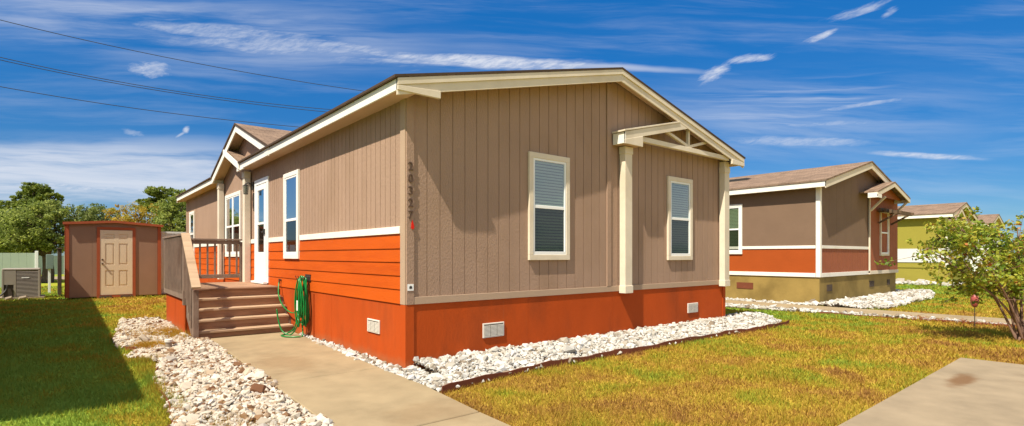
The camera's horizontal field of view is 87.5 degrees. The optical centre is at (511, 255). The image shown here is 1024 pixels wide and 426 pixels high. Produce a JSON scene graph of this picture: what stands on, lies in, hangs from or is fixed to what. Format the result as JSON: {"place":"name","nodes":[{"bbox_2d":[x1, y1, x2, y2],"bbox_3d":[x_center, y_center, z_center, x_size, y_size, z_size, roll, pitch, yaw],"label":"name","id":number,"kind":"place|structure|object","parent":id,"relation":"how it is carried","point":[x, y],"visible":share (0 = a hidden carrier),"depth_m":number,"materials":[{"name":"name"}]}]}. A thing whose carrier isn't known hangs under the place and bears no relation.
{"place":"outdoors","nodes":[
{"label":"outdoors","id":0,"kind":"place"},
{"bbox_2d":[111,316,333,425],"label":"gravel","id":1,"kind":"structure","parent":0,"point":[208,371],"depth_m":5.96,"materials":[{"name":"white gravel"}]},
{"bbox_2d":[99,323,189,351],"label":"dry grass","id":2,"kind":"structure","parent":1,"relation":"on","point":[164,330],"depth_m":9.65,"materials":[{"name":"plant"}]},
{"bbox_2d":[164,339,172,346],"bbox_3d":[-5.466,1.415,8.509,0.115,0.170,0.115,0,0,-40],"label":"cleanout pipe","id":3,"kind":"object","parent":1,"relation":"on","point":[168,342],"visible":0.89,"depth_m":8.48,"materials":[{"name":"plastic"}]},
{"bbox_2d":[116,352,273,425],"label":"dry grass","id":4,"kind":"structure","parent":1,"relation":"on","point":[149,380],"depth_m":6.02,"materials":[{"name":"plant"}]},
{"bbox_2d":[0,261,1023,425],"bbox_3d":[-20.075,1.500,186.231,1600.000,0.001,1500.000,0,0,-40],"label":"ground","id":5,"kind":"structure","parent":0,"point":[480,395],"depth_m":6.63,"materials":[{"name":"green plant"}]},
{"bbox_2d":[0,251,37,286],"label":"board fence","id":6,"kind":"object","parent":5,"relation":"on","point":[18,260],"visible":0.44,"depth_m":24.71,"materials":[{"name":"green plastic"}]},
{"bbox_2d":[0,268,45,299],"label":"air conditioner","id":7,"kind":"object","parent":5,"relation":"on","point":[17,283],"visible":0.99,"depth_m":18.50,"materials":[{"name":"metal"}]},
{"bbox_2d":[18,295,28,299],"bbox_3d":[-16.594,1.433,18.157,0.153,0.170,0.300,0,0,40],"label":"stone","id":8,"kind":"object","parent":5,"relation":"on","point":[23,297],"visible":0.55,"depth_m":18.12,"materials":[{"name":"stone"}]},
{"bbox_2d":[0,182,64,221],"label":"pine tree","id":9,"kind":"object","parent":5,"relation":"on","point":[38,191],"visible":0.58,"depth_m":45.53,"materials":[{"name":"green plant"}]},
{"bbox_2d":[0,197,73,282],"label":"oak tree","id":10,"kind":"object","parent":5,"relation":"on","point":[19,233],"visible":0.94,"depth_m":28.92,"materials":[{"name":"green plant"}]},
{"bbox_2d":[46,254,52,292],"bbox_3d":[-18.198,0.725,21.038,0.220,1.550,0.160,0,0,-40],"label":"utility pedestal","id":11,"kind":"object","parent":5,"relation":"on","point":[49,262],"visible":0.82,"depth_m":21.00,"materials":[{"name":"green plastic"}]},
{"bbox_2d":[38,254,64,275],"bbox_3d":[-30.759,0.700,42.350,24.070,1.600,0.150,0,0,-40],"label":"picket fence","id":12,"kind":"object","parent":5,"relation":"on","point":[54,263],"visible":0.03,"depth_m":39.70,"materials":[{"name":"green"}]},
{"bbox_2d":[56,248,62,294],"bbox_3d":[-17.104,0.605,20.204,0.180,1.790,0.180,0,0,-40],"label":"wooden fence post","id":13,"kind":"object","parent":5,"relation":"on","point":[59,271],"visible":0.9,"depth_m":20.16,"materials":[{"name":"brown wood"}]},
{"bbox_2d":[55,203,120,234],"bbox_3d":[-30.253,-1.138,38.136,4.368,5.322,4.386,0,0,-40],"label":"shade tree","id":14,"kind":"object","parent":5,"relation":"on","point":[90,214],"visible":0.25,"depth_m":37.53,"materials":[{"name":"green plant"}]},
{"bbox_2d":[63,220,162,298],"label":"garden shed","id":15,"kind":"structure","parent":5,"relation":"on","point":[108,259],"depth_m":18.91,"materials":[{"name":"paint"}]},
{"bbox_2d":[100,230,132,294],"bbox_3d":[-14.037,0.240,18.971,0.930,2.280,0.089,0,0,-40],"label":"door","id":16,"kind":"structure","parent":15,"relation":"in","point":[116,246],"depth_m":18.99,"materials":[{"name":"beige paint"}]},
{"bbox_2d":[113,332,135,349],"bbox_3d":[-6.846,1.480,9.301,0.216,0.099,2.555,0,0,-42],"label":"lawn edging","id":17,"kind":"object","parent":5,"relation":"on","point":[125,346],"visible":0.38,"depth_m":8.47,"materials":[{"name":"metal"}]},
{"bbox_2d":[102,201,171,230],"bbox_3d":[-25.217,-1.076,36.072,3.947,5.179,3.864,0,0,-40],"label":"yellow tree","id":18,"kind":"object","parent":5,"relation":"on","point":[135,216],"visible":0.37,"depth_m":35.70,"materials":[{"name":"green plant"}]},
{"bbox_2d":[136,356,172,423],"bbox_3d":[-3.631,1.480,5.652,0.251,0.099,5.324,0,0,-39],"label":"lawn edging","id":19,"kind":"object","parent":5,"relation":"on","point":[162,392],"visible":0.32,"depth_m":5.56,"materials":[{"name":"metal"}]},
{"bbox_2d":[135,186,185,223],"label":"pine tree","id":20,"kind":"object","parent":5,"relation":"on","point":[156,194],"visible":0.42,"depth_m":45.50,"materials":[{"name":"green plant"}]},
{"bbox_2d":[149,188,185,231],"bbox_3d":[-19.062,-1.204,30.963,4.066,5.454,2.617,0,0,1],"label":"bushy tree","id":21,"kind":"object","parent":5,"relation":"on","point":[167,213],"visible":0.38,"depth_m":30.41,"materials":[{"name":"green plant"}]},
{"bbox_2d":[162,233,294,337],"bbox_3d":[-5.976,0.561,11.106,1.748,1.978,3.730,0,0,-40],"label":"wooden porch","id":22,"kind":"object","parent":5,"relation":"on","point":[190,303],"visible":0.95,"depth_m":10.29,"materials":[{"name":"brown wood"}]},
{"bbox_2d":[161,231,185,293],"bbox_3d":[-12.882,0.265,20.657,1.400,2.370,0.070,0,0,-40],"label":"vinyl fence","id":23,"kind":"object","parent":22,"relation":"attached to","point":[164,234],"visible":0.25,"depth_m":20.31,"materials":[{"name":"white plastic"}]},
{"bbox_2d":[211,331,378,382],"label":"walkway","id":24,"kind":"structure","parent":5,"relation":"on","point":[278,357],"depth_m":7.68,"materials":[{"name":"concrete"}]},
{"bbox_2d":[276,368,477,425],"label":"walkway","id":25,"kind":"structure","parent":5,"relation":"on","point":[376,397],"depth_m":5.37,"materials":[{"name":"concrete"}]},
{"bbox_2d":[175,67,745,368],"bbox_3d":[-3.645,-0.852,15.930,8.637,4.805,17.416,0,0,-40],"label":"mobile home","id":26,"kind":"object","parent":5,"relation":"on","point":[403,220],"visible":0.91,"depth_m":8.69,"materials":[{"name":"orange paint"}]},
{"bbox_2d":[189,211,194,254],"bbox_3d":[-11.282,-0.760,18.846,0.044,1.580,0.900,0,0,-40],"label":"window","id":27,"kind":"structure","parent":26,"relation":"in","point":[191,214],"depth_m":18.77,"materials":[{"name":"white paint"}]},
{"bbox_2d":[225,190,241,256],"bbox_3d":[-7.384,-0.810,14.141,0.044,1.680,1.700,0,0,-40],"label":"window","id":28,"kind":"structure","parent":26,"relation":"in","point":[233,202],"depth_m":14.09,"materials":[{"name":"white paint"}]},
{"bbox_2d":[251,183,266,283],"bbox_3d":[-5.683,-0.492,12.031,0.119,2.215,1.040,0,0,-40],"label":"storm door","id":29,"kind":"structure","parent":26,"relation":"in","point":[261,189],"depth_m":12.05,"materials":[{"name":"white metal"}]},
{"bbox_2d":[283,169,299,258],"bbox_3d":[-4.305,-0.785,10.426,0.044,1.690,0.890,0,0,-40],"label":"window","id":30,"kind":"structure","parent":26,"relation":"in","point":[291,180],"depth_m":10.41,"materials":[{"name":"white paint"}]},
{"bbox_2d":[276,274,310,337],"bbox_3d":[-4.309,0.900,10.120,0.438,1.120,1.836,0,0,-40],"label":"garden hose","id":31,"kind":"object","parent":26,"relation":"attached to","point":[301,306],"visible":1,"depth_m":9.57,"materials":[{"name":"green rubber"}]},
{"bbox_2d":[528,151,569,259],"bbox_3d":[0.600,-0.770,8.532,0.890,1.680,0.044,0,0,-40],"label":"window","id":32,"kind":"structure","parent":26,"relation":"in","point":[548,175],"depth_m":8.53,"materials":[{"name":"beige paint"}]},
{"bbox_2d":[667,176,692,259],"bbox_3d":[3.418,-0.745,10.867,0.870,1.670,0.044,0,0,-40],"label":"window","id":33,"kind":"structure","parent":26,"relation":"in","point":[679,190],"depth_m":10.87,"materials":[{"name":"beige paint"}]},
{"bbox_2d":[422,412,509,425],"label":"walkway","id":34,"kind":"structure","parent":5,"relation":"on","point":[478,419],"depth_m":4.67,"materials":[{"name":"concrete"}]},
{"bbox_2d":[300,312,781,391],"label":"gravel","id":35,"kind":"structure","parent":5,"relation":"on","point":[447,368],"depth_m":7.79,"materials":[{"name":"white gravel"}]},
{"bbox_2d":[442,320,788,393],"bbox_3d":[2.636,1.463,8.808,9.084,0.135,0.208,0,0,-40],"label":"lawn edging","id":36,"kind":"object","parent":5,"relation":"on","point":[474,380],"visible":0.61,"depth_m":7.56,"materials":[{"name":"metal"}]},
{"bbox_2d":[725,300,765,304],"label":"neighbour walkway","id":37,"kind":"structure","parent":5,"relation":"on","point":[738,302],"depth_m":16.55,"materials":[{"name":"concrete"}]},
{"bbox_2d":[751,303,837,309],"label":"neighbour walkway","id":38,"kind":"structure","parent":5,"relation":"on","point":[797,306],"depth_m":15.24,"materials":[{"name":"concrete"}]},
{"bbox_2d":[725,161,913,305],"bbox_3d":[6.932,-0.810,24.078,7.840,4.719,17.065,0,0,-40],"label":"mobile home","id":39,"kind":"object","parent":5,"relation":"on","point":[823,234],"visible":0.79,"depth_m":17.16,"materials":[{"name":"brown paint"}]},
{"bbox_2d":[729,204,741,253],"bbox_3d":[7.099,-0.875,18.167,0.044,1.650,1.500,0,0,-40],"label":"window","id":40,"kind":"structure","parent":39,"relation":"in","point":[735,211],"depth_m":17.78,"materials":[{"name":"white paint"}]},
{"bbox_2d":[879,212,889,255],"bbox_3d":[13.458,-0.825,19.345,0.950,1.650,0.099,0,0,-40],"label":"window","id":41,"kind":"structure","parent":39,"relation":"in","point":[881,253],"depth_m":19.27,"materials":[{"name":"beige paint"}]},
{"bbox_2d":[827,301,915,309],"bbox_3d":[10.659,1.492,20.520,9.320,0.001,8.420,0,0,-40],"label":"gravel bed","id":42,"kind":"object","parent":5,"relation":"on","point":[842,306],"visible":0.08,"depth_m":15.69,"materials":[{"name":"white gravel"}]},
{"bbox_2d":[725,289,934,308],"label":"gravel","id":43,"kind":"structure","parent":42,"relation":"on","point":[899,297],"depth_m":16.35,"materials":[{"name":"white gravel"}]},
{"bbox_2d":[825,307,925,315],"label":"neighbour walkway","id":44,"kind":"structure","parent":5,"relation":"on","point":[868,311],"depth_m":13.88,"materials":[{"name":"concrete"}]},
{"bbox_2d":[818,312,1007,325],"bbox_3d":[9.342,1.486,12.434,0.095,0.089,4.016,0,0,-45],"label":"lawn edging","id":45,"kind":"object","parent":5,"relation":"on","point":[905,318],"visible":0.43,"depth_m":12.84,"materials":[{"name":"metal"}]},
{"bbox_2d":[896,278,961,285],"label":"gravel","id":46,"kind":"structure","parent":5,"relation":"on","point":[917,282],"depth_m":27.36,"materials":[{"name":"white gravel"}]},
{"bbox_2d":[896,202,977,282],"bbox_3d":[20.130,-0.664,33.932,5.820,4.428,13.630,0,0,-40],"label":"mobile home","id":47,"kind":"object","parent":5,"relation":"on","point":[912,228],"visible":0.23,"depth_m":28.38,"materials":[{"name":"green paint"}]},
{"bbox_2d":[874,206,1023,340],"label":"crape myrtle","id":48,"kind":"object","parent":5,"relation":"on","point":[1001,278],"visible":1,"depth_m":9.38,"materials":[{"name":"green plant"}]},
{"bbox_2d":[911,314,1015,326],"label":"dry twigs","id":49,"kind":"object","parent":5,"relation":"on","point":[976,322],"visible":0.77,"depth_m":11.72,"materials":[{"name":"brown plant"}]},
{"bbox_2d":[918,313,1015,324],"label":"neighbour walkway","id":50,"kind":"structure","parent":5,"relation":"on","point":[970,318],"depth_m":12.53,"materials":[{"name":"concrete"}]},
{"bbox_2d":[970,295,978,326],"bbox_3d":[9.709,1.145,11.213,0.150,0.710,0.146,0,0,-40],"label":"garden stake","id":51,"kind":"object","parent":5,"relation":"on","point":[975,304],"visible":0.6,"depth_m":11.19,"materials":[{"name":"metal"}]},
{"bbox_2d":[970,214,1004,272],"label":"mobile home","id":52,"kind":"object","parent":5,"relation":"on","point":[991,218],"visible":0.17,"depth_m":41.65,"materials":[{"name":"grey"}]},
{"label":"gravel bed","id":53,"kind":"structure","parent":5,"relation":"on","visible":0},
{"bbox_2d":[725,303,1006,323],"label":"gravel","id":54,"kind":"structure","parent":53,"relation":"on","point":[774,307],"depth_m":14.15,"materials":[{"name":"white stone"}]},
{"bbox_3d":[-32.061,-5.968,23.279,0.339,14.936,0.330,0,0,-40],"label":"utility pole","id":55,"kind":"object","parent":5,"relation":"on","visible":0},
{"bbox_2d":[0,86,296,126],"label":"power line","id":56,"kind":"object","parent":55,"relation":"attached to","point":[145,109],"visible":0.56,"depth_m":34.32,"materials":[{"name":"metal"}]},
{"bbox_2d":[1,60,324,111],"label":"power line","id":57,"kind":"object","parent":55,"relation":"attached to","point":[156,90],"visible":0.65,"depth_m":34.54,"materials":[{"name":"metal"}]},
{"bbox_2d":[0,57,330,109],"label":"power line","id":58,"kind":"object","parent":55,"relation":"attached to","point":[159,88],"visible":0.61,"depth_m":34.63,"materials":[{"name":"metal"}]},
{"bbox_2d":[1,20,361,90],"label":"power line","id":59,"kind":"object","parent":55,"relation":"attached to","point":[173,58],"visible":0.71,"depth_m":35.09,"materials":[{"name":"metal"}]},
{"bbox_2d":[0,0,1023,255],"label":"sky","id":60,"kind":"structure","parent":0,"point":[930,93],"materials":[{"name":"blue"}]},
{"bbox_2d":[838,358,1023,425],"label":"concrete slab","id":61,"kind":"structure","parent":0,"point":[966,392],"depth_m":5.35,"materials":[{"name":"beige concrete"}]},
{"bbox_2d":[1006,237,1023,256],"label":"distant tree","id":62,"kind":"object","parent":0,"point":[1013,242],"visible":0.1,"depth_m":74.92,"materials":[{"name":"green plant"}]}
]}

